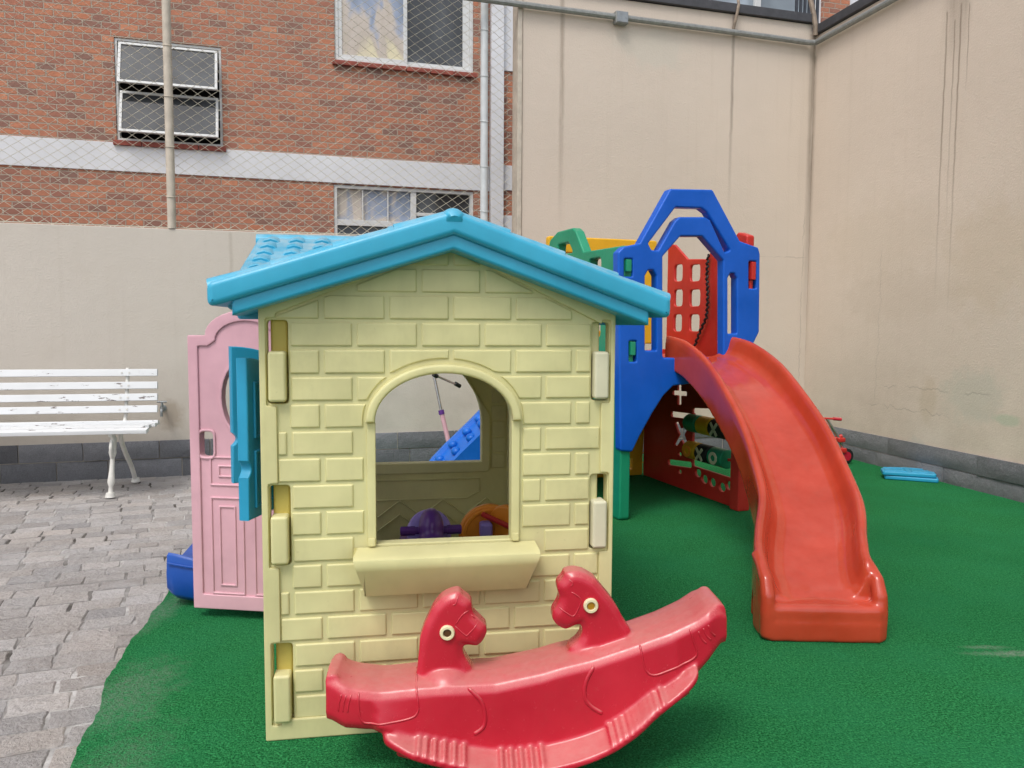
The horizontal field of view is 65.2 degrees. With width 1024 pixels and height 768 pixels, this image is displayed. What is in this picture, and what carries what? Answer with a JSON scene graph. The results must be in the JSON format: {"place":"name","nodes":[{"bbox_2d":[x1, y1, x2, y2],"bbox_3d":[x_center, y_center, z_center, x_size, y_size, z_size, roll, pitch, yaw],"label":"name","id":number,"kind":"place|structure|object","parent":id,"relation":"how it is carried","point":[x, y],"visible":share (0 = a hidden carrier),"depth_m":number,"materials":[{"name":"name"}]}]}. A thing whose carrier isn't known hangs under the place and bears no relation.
{"place":"outdoors","nodes":[
{"label":"outdoors","id":0,"kind":"place"},
{"bbox_2d":[0,475,192,767],"bbox_3d":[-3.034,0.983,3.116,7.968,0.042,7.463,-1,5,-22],"label":"pavement","id":1,"kind":"structure","parent":0,"point":[96,643],"depth_m":3.63,"materials":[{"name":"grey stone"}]},
{"bbox_2d":[0,368,159,497],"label":"park bench","id":2,"kind":"object","parent":1,"relation":"on","point":[111,429],"visible":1,"depth_m":5.74,"materials":[{"name":"white paint"}]},
{"bbox_2d":[70,450,1023,767],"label":"artificial turf","id":3,"kind":"structure","parent":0,"point":[934,678],"depth_m":2.79,"materials":[{"name":"green carpet"}]},
{"bbox_2d":[166,543,193,600],"bbox_3d":[-1.009,0.821,3.485,0.880,0.223,0.309,1,4,4],"label":"rocking boat","id":4,"kind":"object","parent":3,"relation":"on","point":[180,582],"visible":0.09,"depth_m":3.36,"materials":[{"name":"blue plastic"}]},
{"bbox_2d":[187,208,670,740],"bbox_3d":[-0.458,0.213,3.017,1.583,1.520,1.669,0,4,-10],"label":"playhouse","id":5,"kind":"object","parent":3,"relation":"on","point":[313,352],"visible":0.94,"depth_m":2.31,"materials":[{"name":"yellow plastic"}]},
{"bbox_2d":[187,312,273,611],"bbox_3d":[-1.051,0.312,3.206,0.486,1.210,0.044,1,4,8],"label":"door","id":6,"kind":"structure","parent":5,"relation":"in","point":[227,550],"depth_m":3.22,"materials":[{"name":"pink plastic"}]},
{"bbox_2d":[400,508,461,538],"bbox_3d":[-0.347,0.701,3.267,0.270,0.509,0.728,0,4,-10],"label":"ride on toy","id":7,"kind":"object","parent":3,"relation":"on","point":[430,523],"visible":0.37,"depth_m":2.98,"materials":[{"name":"purple plastic"}]},
{"bbox_2d":[432,374,460,441],"bbox_3d":[-0.306,0.301,6.577,0.730,0.810,0.218,-1,4,-17],"label":"kick scooter","id":8,"kind":"object","parent":3,"relation":"on","point":[442,417],"visible":0.3,"depth_m":6.48,"materials":[{"name":"pink metal"}]},
{"bbox_2d":[429,410,479,460],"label":"climbing ramp","id":9,"kind":"structure","parent":3,"relation":"on","point":[462,442],"depth_m":5.18,"materials":[{"name":"blue plastic"}]},
{"bbox_2d":[458,503,508,536],"bbox_3d":[-0.082,0.724,3.254,0.267,0.469,0.171,0,4,-10],"label":"rocking toy","id":10,"kind":"object","parent":3,"relation":"on","point":[488,519],"visible":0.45,"depth_m":3.26,"materials":[{"name":"orange plastic"}]},
{"bbox_2d":[325,565,726,767],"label":"rocking horse","id":11,"kind":"object","parent":3,"relation":"on","point":[606,680],"visible":1,"depth_m":2.12},
{"bbox_2d":[665,336,887,642],"bbox_3d":[1.273,0.338,4.068,0.646,1.131,2.181,0,4,0],"label":"slide","id":12,"kind":"object","parent":3,"relation":"on","point":[817,576],"visible":1,"depth_m":3.64,"materials":[{"name":"red plastic"}]},
{"bbox_2d":[824,417,852,463],"bbox_3d":[2.688,0.479,6.960,0.544,0.427,0.278,-1,4,-17],"label":"tricycle","id":13,"kind":"object","parent":3,"relation":"on","point":[847,452],"visible":0.37,"depth_m":6.91,"materials":[{"name":"red plastic"}]},
{"bbox_2d":[884,475,938,482],"bbox_3d":[3.150,0.727,6.324,0.380,0.035,0.270,2,5,24],"label":"plastic panel","id":14,"kind":"object","parent":3,"relation":"on","point":[920,479],"visible":0.47,"depth_m":6.20,"materials":[{"name":"blue plastic"}]},
{"bbox_2d":[881,467,935,477],"bbox_3d":[3.130,0.693,6.336,0.380,0.035,0.270,2,5,19],"label":"plastic panel","id":15,"kind":"object","parent":14,"relation":"on","point":[905,471],"visible":0.99,"depth_m":6.25,"materials":[{"name":"blue plastic"}]},
{"bbox_2d":[546,189,759,519],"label":"play tower","id":16,"kind":"structure","parent":0,"point":[646,398],"depth_m":5.07,"materials":[{"name":"blue plastic"}]},
{"label":"ground","id":17,"kind":"structure","parent":0,"visible":0},
{"bbox_2d":[0,223,478,483],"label":"boundary wall","id":18,"kind":"structure","parent":17,"relation":"on","point":[87,297],"depth_m":6.16,"materials":[{"name":"beige paint"}]},
{"bbox_2d":[157,401,166,416],"bbox_3d":[-2.722,0.189,6.226,0.070,0.117,0.123,-1,4,-17],"label":"faucet","id":19,"kind":"object","parent":18,"relation":"attached to","point":[163,407],"visible":0.99,"depth_m":6.21,"materials":[{"name":"metal"}]},
{"bbox_2d":[0,0,510,234],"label":"chain link fence","id":20,"kind":"object","parent":18,"relation":"on","point":[168,95],"visible":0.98,"depth_m":6.34,"materials":[{"name":"metal"}]},
{"bbox_2d":[0,0,857,234],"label":"apartment building","id":21,"kind":"structure","parent":17,"relation":"on","point":[828,8],"depth_m":7.93,"materials":[{"name":"red brick"}]},
{"bbox_2d":[113,38,225,151],"bbox_3d":[-3.280,-2.762,7.662,1.003,0.999,0.227,-1,4,-17],"label":"window","id":22,"kind":"structure","parent":21,"relation":"in","point":[195,59],"depth_m":7.63,"materials":[{"name":"white paint"}]},
{"bbox_2d":[334,185,472,234],"bbox_3d":[-1.136,-1.327,8.488,1.468,1.462,0.090,-1,4,-17],"label":"window","id":23,"kind":"structure","parent":21,"relation":"in","point":[340,190],"depth_m":8.38,"materials":[{"name":"white paint"}]},
{"bbox_2d":[332,0,476,77],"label":"window","id":24,"kind":"structure","parent":21,"relation":"in","point":[414,12],"depth_m":8.30,"materials":[{"name":"white paint"}]},
{"bbox_2d":[715,0,815,12],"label":"window","id":25,"kind":"structure","parent":21,"relation":"in","point":[789,5],"depth_m":9.52,"materials":[{"name":"white paint"}]},
{"bbox_2d":[795,0,818,23],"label":"railing","id":26,"kind":"object","parent":21,"relation":"attached to","point":[806,7],"visible":0.16,"depth_m":8.17,"materials":[{"name":"grey metal"}]},
{"bbox_2d":[512,0,815,453],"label":"boundary wall","id":27,"kind":"structure","parent":17,"relation":"on","point":[617,131],"depth_m":7.30,"materials":[{"name":"beige paint"}]},
{"bbox_2d":[613,10,627,25],"bbox_3d":[0.958,-3.218,7.040,0.120,0.105,0.078,-1,4,-17],"label":"junction box","id":28,"kind":"object","parent":27,"relation":"attached to","point":[621,18],"visible":1,"depth_m":7.01,"materials":[{"name":"metal"}]},
{"bbox_2d":[732,0,739,28],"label":"downpipe","id":29,"kind":"object","parent":27,"relation":"attached to","point":[736,14],"visible":1,"depth_m":7.35,"materials":[{"name":"beige metal"}]},
{"bbox_2d":[808,0,817,35],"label":"downpipe","id":30,"kind":"object","parent":27,"relation":"attached to","point":[814,17],"visible":1,"depth_m":7.58,"materials":[{"name":"beige metal"}]},
{"bbox_2d":[804,0,1023,502],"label":"boundary wall","id":31,"kind":"structure","parent":17,"relation":"on","point":[914,353],"depth_m":6.35,"materials":[{"name":"beige paint"}]},
{"bbox_2d":[465,0,897,44],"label":"conduit pipe","id":32,"kind":"object","parent":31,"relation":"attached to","point":[698,27],"visible":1,"depth_m":7.09,"materials":[{"name":"grey metal"}]}
]}

